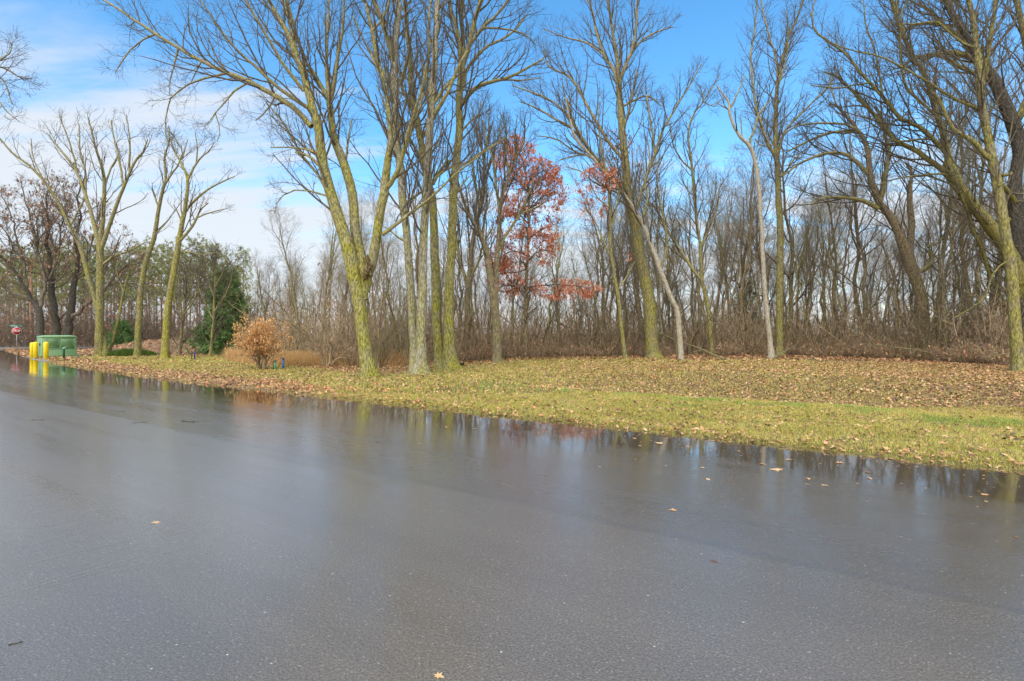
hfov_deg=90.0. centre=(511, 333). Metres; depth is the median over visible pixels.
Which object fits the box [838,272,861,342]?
forest tree
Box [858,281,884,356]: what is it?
forest tree
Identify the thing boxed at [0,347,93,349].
crossing road
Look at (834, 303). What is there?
forest tree
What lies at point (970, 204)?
forest tree
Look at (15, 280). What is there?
pine tree
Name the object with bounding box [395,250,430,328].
forest tree
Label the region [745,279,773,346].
forest tree
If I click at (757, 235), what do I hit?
forest tree
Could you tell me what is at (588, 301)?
forest tree
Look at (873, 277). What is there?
forest tree
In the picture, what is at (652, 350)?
forest tree
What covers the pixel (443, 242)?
forest tree
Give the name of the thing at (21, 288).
pine tree
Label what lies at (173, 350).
shrub
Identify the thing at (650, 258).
forest tree
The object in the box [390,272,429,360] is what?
forest tree
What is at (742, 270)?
forest tree
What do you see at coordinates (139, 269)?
pine tree
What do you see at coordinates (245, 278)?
pine tree
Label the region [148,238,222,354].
tree
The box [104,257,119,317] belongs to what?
pine tree
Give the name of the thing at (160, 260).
pine tree
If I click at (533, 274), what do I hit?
forest tree
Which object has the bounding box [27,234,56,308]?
pine tree
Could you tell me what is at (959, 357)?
bramble edge
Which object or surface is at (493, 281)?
forest tree
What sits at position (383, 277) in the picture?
forest tree
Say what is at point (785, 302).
forest tree
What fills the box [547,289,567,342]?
forest tree
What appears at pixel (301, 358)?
tall dry grass
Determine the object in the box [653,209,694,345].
forest tree
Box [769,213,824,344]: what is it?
forest tree
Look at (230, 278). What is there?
tree
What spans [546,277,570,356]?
forest tree
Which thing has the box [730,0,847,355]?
forest tree
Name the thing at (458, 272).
forest tree
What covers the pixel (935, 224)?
forest tree
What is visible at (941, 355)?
caught leaves
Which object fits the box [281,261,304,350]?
forest tree
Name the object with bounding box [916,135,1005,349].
forest tree
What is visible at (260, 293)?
forest tree
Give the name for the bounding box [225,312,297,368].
shrub
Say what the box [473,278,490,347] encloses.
forest tree
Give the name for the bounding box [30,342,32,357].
bollard
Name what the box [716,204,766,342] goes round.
forest tree
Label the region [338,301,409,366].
shrub
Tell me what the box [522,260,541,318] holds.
forest tree
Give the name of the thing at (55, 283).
pine tree
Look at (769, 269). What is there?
forest tree
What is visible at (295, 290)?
forest tree
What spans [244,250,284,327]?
forest tree
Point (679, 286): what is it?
forest tree
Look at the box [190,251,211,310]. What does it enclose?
pine tree
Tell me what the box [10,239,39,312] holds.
pine tree
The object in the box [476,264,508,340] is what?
forest tree
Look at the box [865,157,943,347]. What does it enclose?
forest tree
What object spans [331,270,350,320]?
forest tree
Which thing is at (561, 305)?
forest tree
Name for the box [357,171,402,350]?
forest tree
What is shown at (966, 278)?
forest tree
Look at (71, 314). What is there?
oak tree
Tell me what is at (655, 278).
forest tree
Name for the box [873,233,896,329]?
forest tree
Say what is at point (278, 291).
forest tree
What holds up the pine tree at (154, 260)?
on the ground at (830, 381)
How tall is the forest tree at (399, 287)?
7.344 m
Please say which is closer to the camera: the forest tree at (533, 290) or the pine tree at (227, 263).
the forest tree at (533, 290)
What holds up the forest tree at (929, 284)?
on the ground at (830, 381)
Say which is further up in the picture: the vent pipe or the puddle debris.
the vent pipe
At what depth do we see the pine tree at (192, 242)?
77.11 m
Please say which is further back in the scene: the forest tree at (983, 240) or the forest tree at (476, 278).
the forest tree at (476, 278)
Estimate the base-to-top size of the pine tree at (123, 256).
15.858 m
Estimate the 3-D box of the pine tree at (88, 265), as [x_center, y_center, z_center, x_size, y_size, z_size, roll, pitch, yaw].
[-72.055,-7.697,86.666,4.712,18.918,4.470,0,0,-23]
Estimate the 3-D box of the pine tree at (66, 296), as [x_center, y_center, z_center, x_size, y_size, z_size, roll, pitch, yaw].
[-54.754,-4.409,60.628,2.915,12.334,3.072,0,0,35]
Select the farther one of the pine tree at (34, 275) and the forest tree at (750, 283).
the pine tree at (34, 275)
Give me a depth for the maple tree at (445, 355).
22.55 m
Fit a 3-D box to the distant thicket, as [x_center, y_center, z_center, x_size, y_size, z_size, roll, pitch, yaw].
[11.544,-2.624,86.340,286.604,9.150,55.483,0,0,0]
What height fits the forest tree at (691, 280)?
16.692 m
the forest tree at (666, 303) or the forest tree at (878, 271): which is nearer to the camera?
the forest tree at (666, 303)
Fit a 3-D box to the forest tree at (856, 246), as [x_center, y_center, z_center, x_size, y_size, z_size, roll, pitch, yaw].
[24.551,-7.790,36.202,7.557,19.121,7.446,0,0,-33]
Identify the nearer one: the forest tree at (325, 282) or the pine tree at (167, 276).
the forest tree at (325, 282)
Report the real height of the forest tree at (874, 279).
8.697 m
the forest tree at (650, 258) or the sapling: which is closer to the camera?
the sapling
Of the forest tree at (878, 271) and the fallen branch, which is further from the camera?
the forest tree at (878, 271)
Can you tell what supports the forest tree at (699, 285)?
on the ground at (830, 381)
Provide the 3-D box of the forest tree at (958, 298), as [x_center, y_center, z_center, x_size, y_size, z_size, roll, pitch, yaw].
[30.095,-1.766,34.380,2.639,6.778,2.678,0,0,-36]
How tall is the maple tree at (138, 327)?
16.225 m
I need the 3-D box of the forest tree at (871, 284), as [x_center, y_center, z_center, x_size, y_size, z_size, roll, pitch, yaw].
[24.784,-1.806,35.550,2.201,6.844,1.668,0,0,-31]
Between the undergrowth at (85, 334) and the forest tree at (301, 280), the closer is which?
the forest tree at (301, 280)
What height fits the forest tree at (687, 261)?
20.548 m
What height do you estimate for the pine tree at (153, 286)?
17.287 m
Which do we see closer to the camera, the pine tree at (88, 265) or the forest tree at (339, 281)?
the forest tree at (339, 281)
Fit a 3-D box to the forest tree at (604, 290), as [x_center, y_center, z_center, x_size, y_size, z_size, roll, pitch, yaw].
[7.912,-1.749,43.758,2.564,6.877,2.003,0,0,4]
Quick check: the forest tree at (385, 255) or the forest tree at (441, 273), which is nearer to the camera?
the forest tree at (441, 273)
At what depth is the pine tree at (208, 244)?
90.52 m
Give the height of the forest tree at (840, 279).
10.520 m
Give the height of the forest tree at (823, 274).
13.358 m
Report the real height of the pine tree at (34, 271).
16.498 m
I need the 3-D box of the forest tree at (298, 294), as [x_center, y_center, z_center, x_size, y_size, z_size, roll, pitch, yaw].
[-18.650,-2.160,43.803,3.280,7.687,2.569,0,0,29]
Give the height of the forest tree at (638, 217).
16.970 m
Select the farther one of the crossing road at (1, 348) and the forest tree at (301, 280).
the crossing road at (1, 348)
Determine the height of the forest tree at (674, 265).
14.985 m
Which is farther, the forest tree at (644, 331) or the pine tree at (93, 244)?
the pine tree at (93, 244)
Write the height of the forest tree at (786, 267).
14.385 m
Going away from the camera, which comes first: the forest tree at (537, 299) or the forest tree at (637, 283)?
the forest tree at (637, 283)
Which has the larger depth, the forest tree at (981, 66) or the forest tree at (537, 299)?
the forest tree at (537, 299)
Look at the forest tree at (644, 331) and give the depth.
35.65 m
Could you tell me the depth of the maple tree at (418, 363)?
20.24 m
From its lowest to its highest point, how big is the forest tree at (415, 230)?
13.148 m
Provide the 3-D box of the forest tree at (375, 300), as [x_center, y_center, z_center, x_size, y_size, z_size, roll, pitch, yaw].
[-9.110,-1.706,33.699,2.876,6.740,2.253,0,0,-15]
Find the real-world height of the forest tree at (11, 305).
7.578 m
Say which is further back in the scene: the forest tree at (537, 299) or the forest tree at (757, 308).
the forest tree at (537, 299)
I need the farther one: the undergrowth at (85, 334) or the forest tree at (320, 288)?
the undergrowth at (85, 334)
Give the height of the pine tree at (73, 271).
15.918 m
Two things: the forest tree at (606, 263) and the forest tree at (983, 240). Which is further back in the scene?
the forest tree at (606, 263)
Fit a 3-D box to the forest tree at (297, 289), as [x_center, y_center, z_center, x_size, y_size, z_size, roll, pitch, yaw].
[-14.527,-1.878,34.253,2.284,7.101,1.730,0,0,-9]
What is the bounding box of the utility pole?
[29,263,32,346]
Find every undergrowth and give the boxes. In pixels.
[0,283,278,346]
[216,259,1023,365]
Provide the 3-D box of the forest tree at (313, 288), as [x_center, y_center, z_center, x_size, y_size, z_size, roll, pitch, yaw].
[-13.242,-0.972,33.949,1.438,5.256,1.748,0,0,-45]
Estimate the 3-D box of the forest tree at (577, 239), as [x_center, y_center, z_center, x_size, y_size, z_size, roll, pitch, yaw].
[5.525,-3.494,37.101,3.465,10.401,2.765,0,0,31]
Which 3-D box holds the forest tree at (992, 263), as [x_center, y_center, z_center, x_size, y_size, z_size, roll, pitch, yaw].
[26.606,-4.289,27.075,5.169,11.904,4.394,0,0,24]
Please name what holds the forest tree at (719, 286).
on the ground at (830, 381)
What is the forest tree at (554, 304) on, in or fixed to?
on the ground at (830, 381)
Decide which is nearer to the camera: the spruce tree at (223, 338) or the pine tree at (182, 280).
the spruce tree at (223, 338)
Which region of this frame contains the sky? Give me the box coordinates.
[0,0,1023,333]
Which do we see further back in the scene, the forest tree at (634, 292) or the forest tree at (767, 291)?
the forest tree at (767, 291)
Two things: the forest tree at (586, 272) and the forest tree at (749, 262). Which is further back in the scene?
the forest tree at (749, 262)
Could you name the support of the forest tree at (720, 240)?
on the ground at (830, 381)
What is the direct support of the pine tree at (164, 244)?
on the ground at (830, 381)
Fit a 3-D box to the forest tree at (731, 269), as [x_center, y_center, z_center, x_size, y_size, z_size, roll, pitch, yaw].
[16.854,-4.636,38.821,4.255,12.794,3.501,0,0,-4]
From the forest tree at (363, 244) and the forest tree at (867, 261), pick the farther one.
the forest tree at (867, 261)
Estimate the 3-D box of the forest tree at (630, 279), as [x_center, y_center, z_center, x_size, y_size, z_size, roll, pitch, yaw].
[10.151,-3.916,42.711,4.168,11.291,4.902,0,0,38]
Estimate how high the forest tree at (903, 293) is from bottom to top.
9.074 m
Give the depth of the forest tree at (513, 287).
45.86 m
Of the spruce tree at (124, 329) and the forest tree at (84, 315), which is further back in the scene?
the forest tree at (84, 315)
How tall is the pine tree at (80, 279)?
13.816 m
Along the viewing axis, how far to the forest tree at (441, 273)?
43.14 m
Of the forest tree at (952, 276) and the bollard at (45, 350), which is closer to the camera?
the bollard at (45, 350)
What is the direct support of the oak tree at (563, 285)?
on the ground at (830, 381)
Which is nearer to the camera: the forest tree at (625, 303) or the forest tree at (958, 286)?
the forest tree at (958, 286)
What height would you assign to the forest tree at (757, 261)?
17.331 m
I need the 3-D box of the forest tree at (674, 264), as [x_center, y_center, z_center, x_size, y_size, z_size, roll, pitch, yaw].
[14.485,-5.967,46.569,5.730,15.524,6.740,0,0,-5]
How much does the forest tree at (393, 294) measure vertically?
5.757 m
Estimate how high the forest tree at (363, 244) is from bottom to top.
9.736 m
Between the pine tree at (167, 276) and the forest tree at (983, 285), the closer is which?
the forest tree at (983, 285)
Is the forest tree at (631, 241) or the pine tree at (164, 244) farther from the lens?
the pine tree at (164, 244)
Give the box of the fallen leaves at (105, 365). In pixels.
[3,332,1023,470]
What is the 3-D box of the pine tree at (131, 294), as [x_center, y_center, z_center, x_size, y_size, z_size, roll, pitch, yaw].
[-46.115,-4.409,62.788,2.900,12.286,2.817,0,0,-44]
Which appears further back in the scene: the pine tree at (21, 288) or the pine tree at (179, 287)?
the pine tree at (21, 288)
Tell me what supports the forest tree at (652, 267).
on the ground at (830, 381)
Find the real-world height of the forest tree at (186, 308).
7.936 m
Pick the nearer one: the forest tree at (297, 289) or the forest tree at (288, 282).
the forest tree at (297, 289)
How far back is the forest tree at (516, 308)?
34.68 m
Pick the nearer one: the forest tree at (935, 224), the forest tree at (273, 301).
the forest tree at (935, 224)
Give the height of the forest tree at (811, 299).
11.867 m
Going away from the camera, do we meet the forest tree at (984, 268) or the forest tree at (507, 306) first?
the forest tree at (984, 268)
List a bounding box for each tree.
[0,25,49,133]
[0,103,162,356]
[0,163,164,334]
[0,170,87,341]
[0,249,20,344]
[0,255,20,345]
[1,243,22,323]
[1,282,23,346]
[7,259,28,319]
[7,261,29,315]
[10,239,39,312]
[11,289,26,346]
[18,256,39,314]
[23,244,42,313]
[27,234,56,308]
[35,242,62,327]
[35,250,67,328]
[40,260,62,302]
[47,287,66,331]
[52,255,71,324]
[55,249,79,304]
[57,238,84,321]
[62,245,83,318]
[65,240,94,343]
[69,234,95,324]
[72,233,95,344]
[73,256,95,345]
[76,281,95,346]
[79,0,512,377]
[85,252,113,310]
[87,245,115,300]
[92,247,119,315]
[104,244,130,314]
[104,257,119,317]
[105,280,123,326]
[105,318,134,345]
[113,260,133,316]
[116,242,139,322]
[121,235,155,302]
[122,248,150,315]
[133,116,202,356]
[134,241,157,320]
[135,246,163,324]
[143,262,164,321]
[143,288,163,337]
[146,249,165,315]
[147,243,169,319]
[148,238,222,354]
[151,123,244,358]
[154,236,180,298]
[158,249,183,329]
[162,243,190,337]
[169,248,192,322]
[171,294,182,336]
[175,250,195,326]
[177,234,251,356]
[177,259,197,327]
[179,280,197,338]
[182,266,252,354]
[184,232,206,321]
[187,281,204,322]
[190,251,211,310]
[198,238,218,305]
[200,241,224,300]
[209,245,231,273]
[218,251,240,290]
[234,245,263,317]
[234,264,248,298]
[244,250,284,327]
[245,249,273,330]
[245,270,271,318]
[248,270,271,317]
[251,277,287,325]
[260,195,311,350]
[263,256,297,349]
[265,294,279,330]
[278,252,302,315]
[278,270,309,316]
[281,256,311,348]
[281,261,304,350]
[281,267,308,346]
[290,265,316,349]
[299,253,344,349]
[301,247,344,332]
[304,283,320,340]
[308,255,336,336]
[312,226,343,334]
[314,174,364,350]
[315,250,350,346]
[320,256,353,349]
[330,187,390,284]
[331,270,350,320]
[332,262,373,344]
[336,199,371,346]
[342,217,378,321]
[344,0,494,374]
[346,214,377,339]
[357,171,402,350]
[359,0,565,369]
[370,219,404,335]
[370,221,401,316]
[370,269,386,346]
[374,235,399,357]
[379,269,407,343]
[380,236,417,350]
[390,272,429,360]
[391,156,440,356]
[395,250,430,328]
[413,252,431,318]
[416,233,459,322]
[427,190,491,355]
[427,227,465,322]
[427,256,445,352]
[435,99,561,362]
[436,89,512,359]
[438,227,466,337]
[441,252,478,332]
[457,179,494,341]
[464,222,486,342]
[473,202,516,338]
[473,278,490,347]
[475,239,510,322]
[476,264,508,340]
[478,132,605,357]
[502,287,517,337]
[505,253,519,338]
[506,0,708,358]
[506,205,541,357]
[509,268,527,348]
[509,283,532,342]
[522,246,545,336]
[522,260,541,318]
[528,266,549,341]
[535,237,578,341]
[537,212,576,314]
[539,198,586,342]
[543,266,565,344]
[546,81,686,359]
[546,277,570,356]
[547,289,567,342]
[558,225,583,328]
[562,152,627,335]
[565,269,582,339]
[566,288,592,354]
[567,189,625,342]
[567,216,609,347]
[568,265,608,348]
[570,244,603,345]
[572,263,591,342]
[574,88,647,358]
[583,175,638,348]
[588,220,625,328]
[591,139,683,352]
[593,203,645,354]
[594,216,635,348]
[594,292,615,339]
[595,274,610,310]
[600,197,647,329]
[609,281,640,322]
[612,163,654,335]
[612,222,650,347]
[614,230,660,337]
[615,156,660,335]
[621,295,631,321]
[622,216,666,297]
[623,144,693,347]
[630,151,667,312]
[633,59,737,355]
[640,226,673,316]
[640,268,666,315]
[640,311,644,353]
[644,193,706,347]
[649,203,689,333]
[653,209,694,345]
[655,251,695,324]
[656,212,697,334]
[657,270,674,352]
[658,154,718,350]
[660,274,692,350]
[668,285,686,346]
[672,223,714,350]
[676,142,750,353]
[685,248,707,346]
[686,277,713,350]
[688,157,735,344]
[700,269,723,351]
[702,172,745,334]
[702,271,728,335]
[704,231,753,324]
[706,65,782,358]
[706,210,744,306]
[708,160,776,336]
[711,192,757,343]
[712,165,798,344]
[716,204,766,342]
[719,157,791,354]
[721,101,796,352]
[724,203,775,322]
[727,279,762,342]
[729,217,774,338]
[729,283,755,324]
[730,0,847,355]
[731,90,843,354]
[732,202,776,332]
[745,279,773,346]
[753,227,786,332]
[755,243,784,341]
[755,262,775,316]
[758,228,803,294]
[758,251,791,344]
[760,225,803,328]
[766,61,965,357]
[768,285,784,323]
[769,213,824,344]
[769,242,815,323]
[784,180,833,337]
[785,242,821,354]
[787,167,867,353]
[787,196,829,352]
[788,129,899,336]
[791,184,839,343]
[792,0,1023,348]
[793,236,832,322]
[795,176,883,328]
[797,177,848,347]
[798,91,937,336]
[799,284,815,327]
[800,220,872,353]
[802,217,862,354]
[809,131,911,341]
[815,0,1023,370]
[825,244,852,301]
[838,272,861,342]
[846,225,883,341]
[847,226,895,343]
[856,244,886,312]
[858,207,934,346]
[858,246,888,316]
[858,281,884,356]
[859,202,921,356]
[859,264,885,308]
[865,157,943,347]
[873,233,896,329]
[876,205,919,322]
[876,286,904,341]
[881,236,929,329]
[890,203,950,313]
[890,232,935,334]
[895,243,926,340]
[900,248,948,316]
[909,15,1023,345]
[910,184,975,325]
[914,182,988,345]
[915,227,944,324]
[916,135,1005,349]
[919,27,1023,346]
[919,175,977,346]
[920,284,954,349]
[921,46,1019,348]
[921,238,941,300]
[924,211,977,347]
[927,257,966,307]
[946,266,981,333]
[947,259,983,335]
[951,98,1023,306]
[951,159,1023,310]
[951,181,1023,333]
[954,173,1006,317]
[972,177,1023,329]
[972,179,1004,289]
[983,281,996,329]
[991,152,1023,271]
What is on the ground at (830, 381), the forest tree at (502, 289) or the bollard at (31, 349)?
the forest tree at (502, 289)
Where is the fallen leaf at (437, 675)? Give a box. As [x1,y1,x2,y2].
[434,672,443,678]
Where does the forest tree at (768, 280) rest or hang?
on the ground at (830, 381)
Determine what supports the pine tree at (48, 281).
on the ground at (830, 381)
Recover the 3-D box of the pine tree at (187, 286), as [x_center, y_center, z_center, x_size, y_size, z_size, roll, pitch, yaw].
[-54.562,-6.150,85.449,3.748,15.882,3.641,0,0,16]
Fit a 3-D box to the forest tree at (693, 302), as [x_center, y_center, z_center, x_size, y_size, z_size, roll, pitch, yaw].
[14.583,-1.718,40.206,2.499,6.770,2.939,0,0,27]
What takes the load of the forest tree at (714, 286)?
on the ground at (830, 381)
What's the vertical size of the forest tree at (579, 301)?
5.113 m
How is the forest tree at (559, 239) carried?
on the ground at (830, 381)
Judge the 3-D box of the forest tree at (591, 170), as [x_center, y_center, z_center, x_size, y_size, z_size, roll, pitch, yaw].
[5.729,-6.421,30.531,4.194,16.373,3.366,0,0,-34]
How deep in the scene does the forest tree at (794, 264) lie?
36.08 m
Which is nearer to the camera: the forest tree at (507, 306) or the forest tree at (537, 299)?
the forest tree at (507, 306)
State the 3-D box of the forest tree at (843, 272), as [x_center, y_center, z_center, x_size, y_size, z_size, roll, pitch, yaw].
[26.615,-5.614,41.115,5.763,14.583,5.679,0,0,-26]
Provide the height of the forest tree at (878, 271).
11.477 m
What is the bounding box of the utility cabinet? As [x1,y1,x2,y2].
[36,335,78,356]
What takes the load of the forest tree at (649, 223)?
on the ground at (830, 381)
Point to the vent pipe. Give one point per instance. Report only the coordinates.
(63, 352)
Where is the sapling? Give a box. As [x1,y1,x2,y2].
[96,252,152,351]
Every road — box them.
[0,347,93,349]
[0,350,1023,680]
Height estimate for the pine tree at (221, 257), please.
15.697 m
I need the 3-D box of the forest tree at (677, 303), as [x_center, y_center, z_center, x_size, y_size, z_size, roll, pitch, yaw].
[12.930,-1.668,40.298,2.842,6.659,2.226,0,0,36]
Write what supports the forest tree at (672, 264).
on the ground at (830, 381)
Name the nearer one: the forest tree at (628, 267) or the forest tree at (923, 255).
the forest tree at (628, 267)
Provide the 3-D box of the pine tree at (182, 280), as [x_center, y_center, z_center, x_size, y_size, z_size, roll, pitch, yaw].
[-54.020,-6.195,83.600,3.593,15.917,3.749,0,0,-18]
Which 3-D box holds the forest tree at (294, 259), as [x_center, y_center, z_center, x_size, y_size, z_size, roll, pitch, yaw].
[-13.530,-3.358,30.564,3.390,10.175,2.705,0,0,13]
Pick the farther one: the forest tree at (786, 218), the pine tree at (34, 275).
the pine tree at (34, 275)
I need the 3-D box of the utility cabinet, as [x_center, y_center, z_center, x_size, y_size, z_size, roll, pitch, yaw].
[-30.583,0.907,34.340,1.440,1.568,2.176,0,0,36]
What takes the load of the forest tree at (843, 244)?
on the ground at (830, 381)
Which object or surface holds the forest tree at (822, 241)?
on the ground at (830, 381)
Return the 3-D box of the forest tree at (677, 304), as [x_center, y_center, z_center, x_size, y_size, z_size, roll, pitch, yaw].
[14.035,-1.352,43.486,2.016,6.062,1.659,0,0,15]
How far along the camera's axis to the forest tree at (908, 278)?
45.74 m
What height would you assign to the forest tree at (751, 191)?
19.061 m
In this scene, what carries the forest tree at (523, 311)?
on the ground at (830, 381)
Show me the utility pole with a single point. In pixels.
(31, 286)
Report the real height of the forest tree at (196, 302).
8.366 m
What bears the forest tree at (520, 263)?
on the ground at (830, 381)
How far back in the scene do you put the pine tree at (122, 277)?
71.66 m
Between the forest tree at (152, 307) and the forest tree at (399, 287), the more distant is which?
the forest tree at (152, 307)
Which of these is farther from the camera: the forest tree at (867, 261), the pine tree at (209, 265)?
the pine tree at (209, 265)
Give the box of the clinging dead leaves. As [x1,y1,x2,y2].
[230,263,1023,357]
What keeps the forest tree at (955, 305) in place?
on the ground at (830, 381)
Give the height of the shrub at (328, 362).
2.660 m
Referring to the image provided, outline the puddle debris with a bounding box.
[63,366,1023,536]
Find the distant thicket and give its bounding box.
[0,288,1001,345]
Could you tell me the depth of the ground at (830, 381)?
14.86 m
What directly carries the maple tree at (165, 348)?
on the ground at (830, 381)
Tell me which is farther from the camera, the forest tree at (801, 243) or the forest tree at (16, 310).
the forest tree at (16, 310)
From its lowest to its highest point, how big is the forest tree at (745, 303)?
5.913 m
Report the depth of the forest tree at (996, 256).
29.95 m
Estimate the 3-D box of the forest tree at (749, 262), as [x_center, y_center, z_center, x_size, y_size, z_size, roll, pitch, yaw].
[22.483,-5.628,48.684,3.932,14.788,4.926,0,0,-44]
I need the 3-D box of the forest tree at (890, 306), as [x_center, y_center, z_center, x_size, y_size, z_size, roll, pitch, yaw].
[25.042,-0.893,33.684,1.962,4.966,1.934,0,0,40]
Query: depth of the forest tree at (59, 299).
59.25 m
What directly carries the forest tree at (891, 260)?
on the ground at (830, 381)
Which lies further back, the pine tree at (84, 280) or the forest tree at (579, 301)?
the pine tree at (84, 280)
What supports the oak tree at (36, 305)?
on the ground at (830, 381)
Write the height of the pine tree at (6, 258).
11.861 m
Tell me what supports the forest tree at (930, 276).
on the ground at (830, 381)
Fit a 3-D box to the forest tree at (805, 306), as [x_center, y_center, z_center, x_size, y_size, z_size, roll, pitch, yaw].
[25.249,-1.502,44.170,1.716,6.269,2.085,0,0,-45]
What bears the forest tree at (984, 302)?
on the ground at (830, 381)
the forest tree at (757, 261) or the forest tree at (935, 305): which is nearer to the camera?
the forest tree at (935, 305)
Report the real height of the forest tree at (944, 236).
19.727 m
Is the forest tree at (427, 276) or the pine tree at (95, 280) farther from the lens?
the pine tree at (95, 280)
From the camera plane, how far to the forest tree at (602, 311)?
40.74 m
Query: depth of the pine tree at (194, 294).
89.26 m
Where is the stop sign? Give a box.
[9,324,23,348]
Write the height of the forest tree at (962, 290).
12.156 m
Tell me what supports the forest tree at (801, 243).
on the ground at (830, 381)
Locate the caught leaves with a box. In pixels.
[456,335,1008,364]
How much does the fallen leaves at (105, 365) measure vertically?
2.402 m
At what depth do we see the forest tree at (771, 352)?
30.58 m
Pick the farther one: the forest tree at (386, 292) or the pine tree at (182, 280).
the pine tree at (182, 280)
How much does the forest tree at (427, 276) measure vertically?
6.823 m
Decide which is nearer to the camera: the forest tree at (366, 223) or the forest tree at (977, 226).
the forest tree at (977, 226)
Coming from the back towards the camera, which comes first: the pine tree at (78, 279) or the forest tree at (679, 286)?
the pine tree at (78, 279)
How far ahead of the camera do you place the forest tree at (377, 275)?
29.49 m
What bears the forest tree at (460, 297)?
on the ground at (830, 381)
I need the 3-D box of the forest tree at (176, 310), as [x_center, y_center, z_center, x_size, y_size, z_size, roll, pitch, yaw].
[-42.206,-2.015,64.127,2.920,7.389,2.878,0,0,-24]
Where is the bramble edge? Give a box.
[456,336,1009,364]
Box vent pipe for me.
[62,347,65,359]
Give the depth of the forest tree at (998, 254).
26.82 m
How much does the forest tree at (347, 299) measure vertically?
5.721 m
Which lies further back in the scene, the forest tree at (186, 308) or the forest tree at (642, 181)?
the forest tree at (186, 308)
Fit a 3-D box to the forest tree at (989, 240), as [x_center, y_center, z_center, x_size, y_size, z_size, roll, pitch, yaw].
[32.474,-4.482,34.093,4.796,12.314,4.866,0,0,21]
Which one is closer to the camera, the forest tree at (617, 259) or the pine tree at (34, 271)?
the forest tree at (617, 259)
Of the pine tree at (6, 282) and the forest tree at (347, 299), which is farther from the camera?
the pine tree at (6, 282)
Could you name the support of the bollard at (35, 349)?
on the concrete apron
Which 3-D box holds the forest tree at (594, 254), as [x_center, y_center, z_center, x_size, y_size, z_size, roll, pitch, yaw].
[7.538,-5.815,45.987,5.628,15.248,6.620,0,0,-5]
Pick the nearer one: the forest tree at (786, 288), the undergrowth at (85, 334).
the forest tree at (786, 288)
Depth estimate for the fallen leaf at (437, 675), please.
2.39 m
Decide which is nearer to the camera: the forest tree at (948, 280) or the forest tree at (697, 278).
the forest tree at (948, 280)
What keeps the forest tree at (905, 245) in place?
on the ground at (830, 381)
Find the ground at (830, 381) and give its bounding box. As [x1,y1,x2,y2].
[0,334,1023,470]
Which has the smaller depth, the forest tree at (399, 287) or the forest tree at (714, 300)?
the forest tree at (399, 287)
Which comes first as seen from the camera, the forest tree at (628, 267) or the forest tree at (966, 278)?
the forest tree at (966, 278)
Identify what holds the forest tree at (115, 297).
on the ground at (830, 381)
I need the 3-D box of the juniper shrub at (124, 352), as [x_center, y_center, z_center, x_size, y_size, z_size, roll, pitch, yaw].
[-27.023,1.351,36.271,3.961,0.795,2.360,0,0,0]
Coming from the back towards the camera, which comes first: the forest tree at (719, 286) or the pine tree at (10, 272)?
the pine tree at (10, 272)
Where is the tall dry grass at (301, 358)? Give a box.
[221,347,409,365]
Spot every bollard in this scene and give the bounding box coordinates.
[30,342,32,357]
[32,342,37,358]
[42,342,48,359]
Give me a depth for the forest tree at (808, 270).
35.66 m
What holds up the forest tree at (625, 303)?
on the ground at (830, 381)
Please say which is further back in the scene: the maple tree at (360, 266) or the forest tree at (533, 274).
the forest tree at (533, 274)
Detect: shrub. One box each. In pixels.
[105,348,159,355]
[152,336,191,353]
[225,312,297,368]
[298,311,371,366]
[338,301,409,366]
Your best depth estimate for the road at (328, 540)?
3.80 m
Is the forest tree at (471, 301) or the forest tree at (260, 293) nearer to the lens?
the forest tree at (471, 301)
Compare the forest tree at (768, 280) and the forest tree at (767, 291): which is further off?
the forest tree at (767, 291)
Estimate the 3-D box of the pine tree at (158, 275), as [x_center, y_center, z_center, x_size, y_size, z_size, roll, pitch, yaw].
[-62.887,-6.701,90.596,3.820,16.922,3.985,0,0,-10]
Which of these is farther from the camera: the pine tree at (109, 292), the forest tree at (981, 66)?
the pine tree at (109, 292)
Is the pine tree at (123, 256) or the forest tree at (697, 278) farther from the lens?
the pine tree at (123, 256)
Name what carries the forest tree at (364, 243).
on the ground at (830, 381)
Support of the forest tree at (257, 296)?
on the ground at (830, 381)
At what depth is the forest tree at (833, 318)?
33.42 m
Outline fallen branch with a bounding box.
[772,340,798,359]
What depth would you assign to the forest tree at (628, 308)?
40.37 m
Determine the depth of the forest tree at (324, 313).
27.47 m
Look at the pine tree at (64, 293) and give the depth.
72.58 m
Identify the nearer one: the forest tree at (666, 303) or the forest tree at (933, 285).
the forest tree at (933, 285)
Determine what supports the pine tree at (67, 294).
on the ground at (830, 381)
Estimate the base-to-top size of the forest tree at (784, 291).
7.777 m
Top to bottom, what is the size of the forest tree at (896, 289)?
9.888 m
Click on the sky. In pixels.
(63, 35)
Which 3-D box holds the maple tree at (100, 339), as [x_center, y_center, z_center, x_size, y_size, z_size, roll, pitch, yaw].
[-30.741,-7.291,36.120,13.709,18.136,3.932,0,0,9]
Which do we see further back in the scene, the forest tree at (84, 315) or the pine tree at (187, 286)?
the pine tree at (187, 286)
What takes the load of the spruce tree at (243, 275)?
on the ground at (830, 381)
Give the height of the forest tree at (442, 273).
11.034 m
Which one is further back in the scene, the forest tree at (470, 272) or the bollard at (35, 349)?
the bollard at (35, 349)

